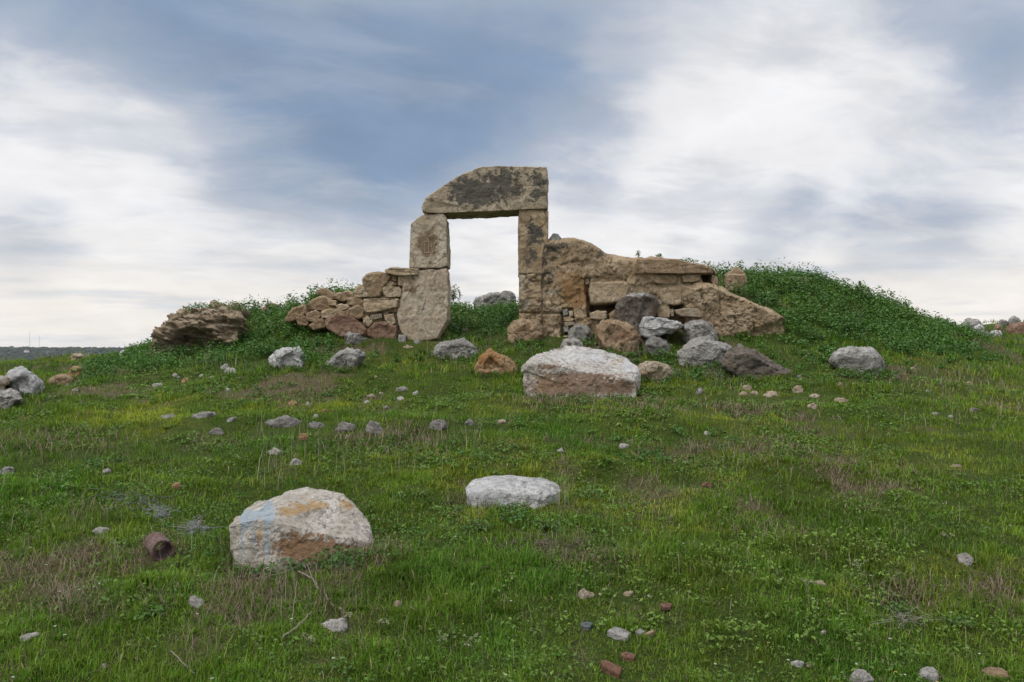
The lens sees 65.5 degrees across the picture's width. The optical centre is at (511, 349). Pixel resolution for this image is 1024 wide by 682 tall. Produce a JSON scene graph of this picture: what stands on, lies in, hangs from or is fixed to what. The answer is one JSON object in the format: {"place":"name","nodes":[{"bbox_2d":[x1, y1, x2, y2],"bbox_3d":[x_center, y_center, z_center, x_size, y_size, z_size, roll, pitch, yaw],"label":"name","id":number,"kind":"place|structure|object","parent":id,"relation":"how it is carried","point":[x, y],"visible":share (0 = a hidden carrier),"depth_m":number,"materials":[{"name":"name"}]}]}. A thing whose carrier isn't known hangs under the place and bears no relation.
{"place":"outdoors","nodes":[
{"label":"outdoors","id":0,"kind":"place"},
{"bbox_2d":[3,350,105,360],"bbox_3d":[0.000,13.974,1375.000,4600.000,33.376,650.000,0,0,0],"label":"hill","id":1,"kind":"structure","parent":0,"point":[46,351],"depth_m":1378.27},
{"bbox_2d":[0,346,125,360],"bbox_3d":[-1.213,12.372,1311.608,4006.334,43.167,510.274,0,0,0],"label":"distant wood","id":2,"kind":"object","parent":1,"relation":"on","point":[31,354],"visible":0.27,"depth_m":1390.14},
{"bbox_2d":[0,270,1023,681],"bbox_3d":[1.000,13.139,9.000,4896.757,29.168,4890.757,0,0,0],"label":"ground","id":3,"kind":"structure","parent":0,"point":[254,491],"depth_m":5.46,"materials":[{"name":"plant"}]},
{"bbox_2d":[0,375,9,389],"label":"boulder","id":4,"kind":"object","parent":3,"relation":"on","point":[4,381],"visible":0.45,"depth_m":8.86,"materials":[{"name":"beige stone"}]},
{"bbox_2d":[0,466,14,474],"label":"stone","id":5,"kind":"object","parent":3,"relation":"on","point":[6,469],"visible":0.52,"depth_m":5.97,"materials":[{"name":"grey stone"}]},
{"bbox_2d":[0,388,22,409],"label":"boulder","id":6,"kind":"object","parent":3,"relation":"on","point":[10,397],"visible":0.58,"depth_m":8.46,"materials":[{"name":"grey stone"}]},
{"bbox_2d":[6,366,44,395],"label":"boulder","id":7,"kind":"object","parent":3,"relation":"on","point":[21,378],"visible":0.47,"depth_m":9.03,"materials":[{"name":"white stone"}]},
{"bbox_2d":[19,632,38,640],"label":"stone","id":8,"kind":"object","parent":3,"relation":"on","point":[28,635],"visible":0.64,"depth_m":3.25,"materials":[{"name":"stone"}]},
{"bbox_2d":[48,373,73,386],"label":"rock","id":9,"kind":"object","parent":3,"relation":"on","point":[64,379],"visible":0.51,"depth_m":10.05,"materials":[{"name":"brown stone"}]},
{"bbox_2d":[67,366,82,378],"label":"rock","id":10,"kind":"object","parent":3,"relation":"on","point":[78,372],"visible":0.45,"depth_m":10.82,"materials":[{"name":"beige stone"}]},
{"bbox_2d":[69,353,84,359],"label":"rock","id":11,"kind":"object","parent":3,"relation":"on","point":[74,355],"visible":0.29,"depth_m":16.27,"materials":[{"name":"beige stone"}]},
{"bbox_2d":[92,527,109,533],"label":"stone","id":12,"kind":"object","parent":3,"relation":"on","point":[98,530],"visible":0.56,"depth_m":4.61,"materials":[{"name":"stone"}]},
{"bbox_2d":[90,484,184,509],"bbox_3d":[-2.569,0.983,5.277,0.847,0.132,0.466,0,0,30],"label":"dry tangle","id":13,"kind":"object","parent":3,"relation":"on","point":[143,501],"visible":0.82,"depth_m":5.27,"materials":[{"name":"plant"}]},
{"bbox_2d":[134,601,170,618],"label":"weed plant","id":14,"kind":"object","parent":3,"relation":"on","point":[159,608],"visible":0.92,"depth_m":3.49,"materials":[{"name":"green plant"}]},
{"bbox_2d":[134,498,182,520],"bbox_3d":[-2.240,1.032,5.017,0.304,0.109,0.552,0,0,-26],"label":"dry tangle","id":15,"kind":"object","parent":3,"relation":"on","point":[162,512],"visible":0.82,"depth_m":4.99,"materials":[{"name":"plant"}]},
{"bbox_2d":[144,532,174,560],"bbox_3d":[-1.901,1.061,4.284,0.122,0.132,0.181,0,0,-41],"label":"clay pipe","id":16,"kind":"object","parent":3,"relation":"on","point":[152,541],"visible":0.97,"depth_m":4.26,"materials":[{"name":"ceramic"}]},
{"bbox_2d":[172,482,180,488],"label":"stone","id":17,"kind":"object","parent":3,"relation":"on","point":[176,485],"visible":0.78,"depth_m":5.42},
{"bbox_2d":[170,650,194,673],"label":"dead branch","id":18,"kind":"object","parent":3,"relation":"on","point":[182,662],"visible":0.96,"depth_m":3.07,"materials":[{"name":"brown wood"}]},
{"bbox_2d":[188,596,202,607],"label":"stone","id":19,"kind":"object","parent":3,"relation":"on","point":[195,601],"visible":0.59,"depth_m":3.59,"materials":[{"name":"stone"}]},
{"bbox_2d":[174,515,220,535],"bbox_3d":[-1.853,1.055,4.673,0.272,0.102,0.440,0,0,-37],"label":"dry tangle","id":20,"kind":"object","parent":3,"relation":"on","point":[194,526],"visible":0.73,"depth_m":4.68,"materials":[{"name":"plant"}]},
{"bbox_2d":[150,300,249,357],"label":"rock outcrop","id":21,"kind":"structure","parent":3,"relation":"on","point":[206,325],"depth_m":12.61,"materials":[{"name":"stone"}]},
{"bbox_2d":[181,302,209,310],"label":"weed plant","id":22,"kind":"object","parent":21,"relation":"on","point":[195,304],"visible":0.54,"depth_m":13.04,"materials":[{"name":"green plant"}]},
{"bbox_2d":[201,302,230,309],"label":"weed plant","id":23,"kind":"object","parent":21,"relation":"on","point":[210,305],"visible":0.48,"depth_m":13.01,"materials":[{"name":"green plant"}]},
{"bbox_2d":[221,300,252,311],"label":"weed plant","id":24,"kind":"object","parent":21,"relation":"on","point":[241,306],"visible":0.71,"depth_m":13.07,"materials":[{"name":"green plant"}]},
{"bbox_2d":[192,411,215,417],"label":"stone","id":25,"kind":"object","parent":3,"relation":"on","point":[204,414],"visible":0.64,"depth_m":7.61,"materials":[{"name":"grey stone"}]},
{"bbox_2d":[209,428,223,434],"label":"stone","id":26,"kind":"object","parent":3,"relation":"on","point":[217,431],"visible":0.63,"depth_m":7.24,"materials":[{"name":"stone"}]},
{"bbox_2d":[234,562,274,578],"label":"weed plant","id":27,"kind":"object","parent":3,"relation":"on","point":[261,568],"visible":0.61,"depth_m":4.06,"materials":[{"name":"green plant"}]},
{"bbox_2d":[268,447,281,454],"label":"stone","id":28,"kind":"object","parent":3,"relation":"on","point":[273,450],"visible":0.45,"depth_m":6.46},
{"bbox_2d":[265,415,300,426],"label":"stone","id":29,"kind":"object","parent":3,"relation":"on","point":[290,421],"visible":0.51,"depth_m":7.49,"materials":[{"name":"stone"}]},
{"bbox_2d":[268,346,304,369],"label":"boulder","id":30,"kind":"object","parent":3,"relation":"on","point":[287,356],"visible":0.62,"depth_m":10.15,"materials":[{"name":"white stone"}]},
{"bbox_2d":[268,556,314,572],"bbox_3d":[-1.138,1.130,4.181,0.313,0.112,0.268,0,0,0],"label":"weed plant","id":31,"kind":"object","parent":3,"relation":"on","point":[284,559],"visible":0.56,"depth_m":4.11,"materials":[{"name":"green plant"}]},
{"bbox_2d":[276,581,308,621],"bbox_3d":[-0.997,1.120,3.572,0.138,0.080,0.386,0,0,-25],"label":"dead branch","id":32,"kind":"object","parent":3,"relation":"on","point":[294,601],"visible":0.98,"depth_m":3.56,"materials":[{"name":"brown wood"}]},
{"bbox_2d":[290,458,301,464],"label":"stone","id":33,"kind":"object","parent":3,"relation":"on","point":[296,461],"visible":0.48,"depth_m":6.20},
{"bbox_2d":[282,611,311,638],"bbox_3d":[-0.893,1.158,3.348,0.031,0.047,0.220,0,0,18],"label":"dead branch","id":34,"kind":"object","parent":3,"relation":"on","point":[293,629],"visible":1,"depth_m":3.31,"materials":[{"name":"brown wood"}]},
{"bbox_2d":[229,487,373,571],"bbox_3d":[-1.157,1.051,4.509,0.877,0.483,0.787,0,0,0],"label":"boulder","id":35,"kind":"object","parent":3,"relation":"on","point":[296,524],"visible":0.71,"depth_m":4.24,"materials":[{"name":"stone"}]},
{"bbox_2d":[298,433,307,439],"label":"stone","id":36,"kind":"object","parent":3,"relation":"on","point":[304,437],"visible":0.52,"depth_m":6.91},
{"bbox_2d":[301,632,315,655],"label":"seed stalk","id":37,"kind":"object","parent":3,"relation":"on","point":[303,634],"visible":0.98,"depth_m":3.15,"materials":[{"name":"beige plant"}]},
{"bbox_2d":[298,564,334,605],"bbox_3d":[-0.924,1.110,3.773,0.086,0.122,0.488,0,0,-26],"label":"dead branch","id":38,"kind":"object","parent":3,"relation":"on","point":[315,582],"visible":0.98,"depth_m":3.79,"materials":[{"name":"brown wood"}]},
{"bbox_2d":[308,421,324,427],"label":"stone","id":39,"kind":"object","parent":3,"relation":"on","point":[313,424],"visible":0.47,"depth_m":7.45,"materials":[{"name":"stone"}]},
{"bbox_2d":[322,618,347,632],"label":"stone","id":40,"kind":"object","parent":3,"relation":"on","point":[335,625],"visible":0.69,"depth_m":3.42,"materials":[{"name":"stone"}]},
{"bbox_2d":[309,544,371,568],"bbox_3d":[-0.880,1.075,4.091,0.320,0.124,0.301,0,0,0],"label":"weed plant","id":41,"kind":"object","parent":3,"relation":"on","point":[336,557],"visible":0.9,"depth_m":4.04,"materials":[{"name":"green plant"}]},
{"bbox_2d":[325,347,365,369],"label":"boulder","id":42,"kind":"object","parent":3,"relation":"on","point":[349,357],"visible":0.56,"depth_m":10.11,"materials":[{"name":"grey stone"}]},
{"bbox_2d":[335,421,355,432],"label":"stone","id":43,"kind":"object","parent":3,"relation":"on","point":[344,427],"visible":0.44,"depth_m":7.30,"materials":[{"name":"stone"}]},
{"bbox_2d":[340,607,352,624],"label":"seed stalk","id":44,"kind":"object","parent":3,"relation":"on","point":[347,615],"visible":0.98,"depth_m":3.46,"materials":[{"name":"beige plant"}]},
{"bbox_2d":[285,267,420,341],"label":"rubble wall","id":45,"kind":"structure","parent":3,"relation":"on","point":[369,307],"depth_m":12.23,"materials":[{"name":"stone"}]},
{"bbox_2d":[344,332,366,344],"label":"boulder","id":46,"kind":"object","parent":3,"relation":"on","point":[354,337],"visible":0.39,"depth_m":12.08,"materials":[{"name":"grey stone"}]},
{"bbox_2d":[365,420,383,433],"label":"stone","id":47,"kind":"object","parent":3,"relation":"on","point":[370,425],"visible":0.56,"depth_m":7.31,"materials":[{"name":"stone"}]},
{"bbox_2d":[379,618,388,632],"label":"seed stalk","id":48,"kind":"object","parent":3,"relation":"on","point":[381,621],"visible":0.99,"depth_m":3.43,"materials":[{"name":"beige plant"}]},
{"bbox_2d":[429,419,447,430],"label":"stone","id":49,"kind":"object","parent":3,"relation":"on","point":[436,424],"visible":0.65,"depth_m":7.28,"materials":[{"name":"stone"}]},
{"bbox_2d":[431,337,478,359],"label":"boulder","id":50,"kind":"object","parent":3,"relation":"on","point":[459,347],"visible":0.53,"depth_m":11.36,"materials":[{"name":"grey stone"}]},
{"bbox_2d":[451,284,462,301],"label":"weed plant","id":51,"kind":"object","parent":3,"relation":"on","point":[453,296],"visible":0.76,"depth_m":12.99,"materials":[{"name":"green plant"}]},
{"bbox_2d":[464,419,474,425],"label":"stone","id":52,"kind":"object","parent":3,"relation":"on","point":[469,422],"visible":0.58,"depth_m":7.56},
{"bbox_2d":[462,633,477,656],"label":"seed stalk","id":53,"kind":"object","parent":3,"relation":"on","point":[470,640],"visible":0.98,"depth_m":3.31,"materials":[{"name":"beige plant"}]},
{"bbox_2d":[397,166,548,340],"bbox_3d":[-0.608,-1.472,12.480,2.360,2.731,0.645,0,0,0],"label":"stone doorway","id":54,"kind":"structure","parent":3,"relation":"on","point":[423,311],"depth_m":12.20,"materials":[{"name":"stone"}]},
{"bbox_2d":[463,516,501,531],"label":"weed plant","id":55,"kind":"object","parent":3,"relation":"on","point":[478,526],"visible":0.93,"depth_m":4.67,"materials":[{"name":"green plant"}]},
{"bbox_2d":[473,291,515,307],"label":"boulder","id":56,"kind":"object","parent":3,"relation":"on","point":[494,297],"visible":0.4,"depth_m":15.01,"materials":[{"name":"grey stone"}]},
{"bbox_2d":[474,348,517,375],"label":"boulder","id":57,"kind":"object","parent":3,"relation":"on","point":[490,359],"visible":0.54,"depth_m":10.58,"materials":[{"name":"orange stone"}]},
{"bbox_2d":[3,386,993,681],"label":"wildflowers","id":58,"kind":"object","parent":3,"relation":"on","point":[645,506],"visible":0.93,"depth_m":4.01,"materials":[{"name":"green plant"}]},
{"bbox_2d":[0,257,1023,681],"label":"leafy weeds","id":59,"kind":"object","parent":3,"relation":"on","point":[148,359],"visible":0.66,"depth_m":8.26,"materials":[{"name":"green plant"}]},
{"bbox_2d":[0,272,1023,681],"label":"dry stalks","id":60,"kind":"object","parent":3,"relation":"on","point":[438,440],"visible":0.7,"depth_m":5.23,"materials":[{"name":"plant"}]},
{"bbox_2d":[465,475,560,509],"bbox_3d":[0.009,1.013,5.406,0.645,0.298,0.551,0,0,0],"label":"boulder","id":61,"kind":"object","parent":3,"relation":"on","point":[501,489],"visible":0.72,"depth_m":5.24,"materials":[{"name":"white stone"}]},
{"bbox_2d":[487,503,538,523],"bbox_3d":[0.005,1.008,4.843,0.320,0.143,0.328,0,0,0],"label":"weed plant","id":62,"kind":"object","parent":3,"relation":"on","point":[516,514],"visible":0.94,"depth_m":4.82,"materials":[{"name":"green plant"}]},
{"bbox_2d":[507,318,543,342],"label":"boulder","id":63,"kind":"object","parent":3,"relation":"on","point":[525,329],"visible":0.69,"depth_m":12.02,"materials":[{"name":"brown stone"}]},
{"bbox_2d":[495,527,589,554],"bbox_3d":[0.168,1.087,4.502,0.486,0.109,0.528,0,0,21],"label":"dry tangle","id":64,"kind":"object","parent":3,"relation":"on","point":[546,538],"visible":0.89,"depth_m":4.46,"materials":[{"name":"plant"}]},
{"bbox_2d":[519,512,572,532],"bbox_3d":[0.199,1.032,4.702,0.327,0.134,0.294,0,0,0],"label":"weed plant","id":65,"kind":"object","parent":3,"relation":"on","point":[547,525],"visible":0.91,"depth_m":4.68,"materials":[{"name":"green plant"}]},
{"bbox_2d":[560,338,582,347],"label":"rock","id":66,"kind":"object","parent":3,"relation":"on","point":[572,341],"visible":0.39,"depth_m":10.02,"materials":[{"name":"grey stone"}]},
{"bbox_2d":[568,323,591,340],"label":"rock","id":67,"kind":"object","parent":3,"relation":"on","point":[578,330],"visible":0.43,"depth_m":11.92,"materials":[{"name":"grey stone"}]},
{"bbox_2d":[521,345,640,398],"bbox_3d":[0.840,0.362,9.619,1.474,0.835,1.004,0,0,0],"label":"boulder","id":68,"kind":"object","parent":3,"relation":"on","point":[573,368],"visible":0.76,"depth_m":9.32,"materials":[{"name":"stone"}]},
{"bbox_2d":[578,588,594,598],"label":"stone","id":69,"kind":"object","parent":3,"relation":"on","point":[584,593],"visible":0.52,"depth_m":3.83,"materials":[{"name":"stone"}]},
{"bbox_2d":[580,622,592,630],"bbox_3d":[0.324,1.209,3.478,0.056,0.027,0.049,0,0,30],"label":"slate","id":70,"kind":"object","parent":3,"relation":"on","point":[587,625],"visible":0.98,"depth_m":3.47,"materials":[{"name":"stone"}]},
{"bbox_2d":[570,485,607,499],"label":"weed plant","id":71,"kind":"object","parent":3,"relation":"on","point":[593,493],"visible":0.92,"depth_m":5.43,"materials":[{"name":"green plant"}]},
{"bbox_2d":[600,660,621,678],"bbox_3d":[0.395,1.256,3.119,0.060,0.043,0.119,0,0,-41],"label":"brick fragment","id":72,"kind":"object","parent":3,"relation":"on","point":[610,668],"visible":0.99,"depth_m":3.11,"materials":[{"name":"brick"}]},
{"bbox_2d":[595,318,641,353],"bbox_3d":[1.595,-0.092,11.855,0.738,0.740,0.633,0,0,0],"label":"boulder","id":73,"kind":"object","parent":3,"relation":"on","point":[610,332],"visible":0.61,"depth_m":11.63,"materials":[{"name":"brown stone"}]},
{"bbox_2d":[623,591,633,595],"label":"stone","id":74,"kind":"object","parent":3,"relation":"on","point":[629,593],"visible":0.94,"depth_m":3.83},
{"bbox_2d":[621,652,635,661],"bbox_3d":[0.471,1.244,3.220,0.060,0.028,0.047,0,0,0],"label":"brick fragment","id":75,"kind":"object","parent":3,"relation":"on","point":[626,656],"visible":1,"depth_m":3.21,"materials":[{"name":"brick"}]},
{"bbox_2d":[614,292,658,339],"bbox_3d":[1.894,-0.464,12.175,0.721,0.833,0.604,0,0,0],"label":"boulder","id":76,"kind":"object","parent":3,"relation":"on","point":[633,309],"visible":0.51,"depth_m":11.93,"materials":[{"name":"stone"}]},
{"bbox_2d":[635,628,644,636],"bbox_3d":[0.546,1.209,3.394,0.032,0.027,0.039,0,0,-29],"label":"stone chip","id":77,"kind":"object","parent":3,"relation":"on","point":[640,631],"visible":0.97,"depth_m":3.39,"materials":[{"name":"grey stone"}]},
{"bbox_2d":[519,233,783,336],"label":"ruined wall","id":78,"kind":"structure","parent":3,"relation":"on","point":[584,282],"depth_m":12.18,"materials":[{"name":"stone"}]},
{"bbox_2d":[638,361,672,382],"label":"rock","id":79,"kind":"object","parent":3,"relation":"on","point":[656,369],"visible":0.48,"depth_m":10.10,"materials":[{"name":"beige stone"}]},
{"bbox_2d":[644,335,673,354],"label":"rock","id":80,"kind":"object","parent":3,"relation":"on","point":[653,342],"visible":0.55,"depth_m":11.57,"materials":[{"name":"grey stone"}]},
{"bbox_2d":[639,316,683,337],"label":"boulder","id":81,"kind":"object","parent":80,"relation":"on","point":[649,326],"visible":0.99,"depth_m":11.65,"materials":[{"name":"white stone"}]},
{"bbox_2d":[660,603,672,610],"bbox_3d":[0.694,1.161,3.601,0.054,0.025,0.106,0,0,20],"label":"tile shard","id":82,"kind":"object","parent":3,"relation":"on","point":[666,606],"visible":1,"depth_m":3.58,"materials":[{"name":"ceramic"}]},
{"bbox_2d":[682,319,717,342],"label":"boulder","id":83,"kind":"object","parent":3,"relation":"on","point":[692,329],"visible":0.63,"depth_m":11.73,"materials":[{"name":"grey stone"}]},
{"bbox_2d":[677,335,732,366],"bbox_3d":[2.738,0.070,11.361,0.830,0.547,0.648,0,0,0],"label":"boulder","id":84,"kind":"object","parent":3,"relation":"on","point":[701,349],"visible":0.62,"depth_m":11.07,"materials":[{"name":"stone"}]},
{"bbox_2d":[701,482,711,487],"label":"stone","id":85,"kind":"object","parent":3,"relation":"on","point":[706,484],"visible":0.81,"depth_m":5.74,"materials":[{"name":"stone"}]},
{"bbox_2d":[704,261,726,278],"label":"weed plant","id":86,"kind":"object","parent":3,"relation":"on","point":[720,269],"visible":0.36,"depth_m":13.39,"materials":[{"name":"green plant"}]},
{"bbox_2d":[724,273,746,291],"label":"rock","id":87,"kind":"object","parent":3,"relation":"on","point":[732,278],"visible":0.69,"depth_m":13.21,"materials":[{"name":"brown stone"}]},
{"bbox_2d":[729,266,743,273],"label":"rock","id":88,"kind":"object","parent":87,"relation":"on","point":[736,270],"visible":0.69,"depth_m":13.36,"materials":[{"name":"brown stone"}]},
{"bbox_2d":[728,281,753,293],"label":"weed plant","id":89,"kind":"object","parent":3,"relation":"on","point":[741,288],"visible":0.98,"depth_m":12.95,"materials":[{"name":"green plant"}]},
{"bbox_2d":[720,346,792,379],"bbox_3d":[3.270,0.240,10.744,1.087,0.583,0.836,0,0,0],"label":"boulder","id":90,"kind":"object","parent":3,"relation":"on","point":[736,361],"visible":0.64,"depth_m":10.38,"materials":[{"name":"stone"}]},
{"bbox_2d":[763,391,777,396],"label":"stone","id":91,"kind":"object","parent":3,"relation":"on","point":[771,393],"visible":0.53,"depth_m":9.38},
{"bbox_2d":[790,660,803,667],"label":"stone","id":92,"kind":"object","parent":3,"relation":"on","point":[797,663],"visible":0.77,"depth_m":3.23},
{"bbox_2d":[791,385,802,392],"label":"stone","id":93,"kind":"object","parent":3,"relation":"on","point":[797,388],"visible":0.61,"depth_m":9.58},
{"bbox_2d":[834,397,847,401],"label":"stone","id":94,"kind":"object","parent":3,"relation":"on","point":[840,399],"visible":0.52,"depth_m":9.14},
{"bbox_2d":[831,366,860,377],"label":"weed plant","id":95,"kind":"object","parent":3,"relation":"on","point":[843,373],"visible":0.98,"depth_m":10.24,"materials":[{"name":"green plant"}]},
{"bbox_2d":[829,346,884,376],"bbox_3d":[4.692,0.197,10.823,0.892,0.493,0.689,0,0,0],"label":"boulder","id":96,"kind":"object","parent":3,"relation":"on","point":[867,358],"visible":0.64,"depth_m":10.51,"materials":[{"name":"grey stone"}]},
{"bbox_2d":[849,669,873,681],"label":"stone","id":97,"kind":"object","parent":3,"relation":"on","point":[863,674],"visible":1,"depth_m":3.05,"materials":[{"name":"stone"}]},
{"bbox_2d":[875,599,914,616],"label":"weed plant","id":98,"kind":"object","parent":3,"relation":"on","point":[899,608],"visible":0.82,"depth_m":3.66,"materials":[{"name":"green plant"}]},
{"bbox_2d":[871,597,940,629],"bbox_3d":[1.769,1.205,3.574,0.274,0.090,0.362,0,0,30],"label":"dry tangle","id":99,"kind":"object","parent":3,"relation":"on","point":[904,620],"visible":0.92,"depth_m":3.56,"materials":[{"name":"plant"}]},
{"bbox_2d":[918,666,938,681],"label":"stone","id":100,"kind":"object","parent":3,"relation":"on","point":[931,673],"visible":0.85,"depth_m":3.08,"materials":[{"name":"stone"}]},
{"bbox_2d":[932,611,981,627],"bbox_3d":[1.989,1.226,3.564,0.199,0.093,0.156,0,0,27],"label":"weed plant","id":101,"kind":"object","parent":3,"relation":"on","point":[956,620],"visible":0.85,"depth_m":3.56,"materials":[{"name":"green plant"}]},
{"bbox_2d":[956,553,973,564],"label":"stone","id":102,"kind":"object","parent":3,"relation":"on","point":[961,557],"visible":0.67,"depth_m":4.20,"materials":[{"name":"stone"}]},
{"bbox_2d":[962,318,982,330],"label":"rock","id":103,"kind":"object","parent":3,"relation":"on","point":[975,322],"visible":0.16,"depth_m":25.20,"materials":[{"name":"grey stone"}]},
{"bbox_2d":[981,667,1009,678],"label":"stone","id":104,"kind":"object","parent":3,"relation":"on","point":[1002,672],"visible":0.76,"depth_m":3.14,"materials":[{"name":"stone"}]},
{"bbox_2d":[998,319,1007,326],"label":"rock","id":105,"kind":"object","parent":3,"relation":"on","point":[1003,322],"visible":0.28,"depth_m":26.01,"materials":[{"name":"grey stone"}]},
{"bbox_2d":[1007,316,1020,323],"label":"rock","id":106,"kind":"object","parent":3,"relation":"on","point":[1013,319],"visible":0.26,"depth_m":26.01,"materials":[{"name":"grey stone"}]},
{"bbox_2d":[1006,322,1023,336],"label":"rock","id":107,"kind":"object","parent":3,"relation":"on","point":[1015,327],"visible":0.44,"depth_m":23.00,"materials":[{"name":"stone"}]},
{"bbox_2d":[0,0,1023,347],"label":"sky","id":108,"kind":"structure","parent":0,"point":[158,157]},
{"bbox_2d":[607,626,629,640],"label":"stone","id":109,"kind":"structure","parent":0,"point":[616,633],"depth_m":3.37,"materials":[{"name":"grey stone"}]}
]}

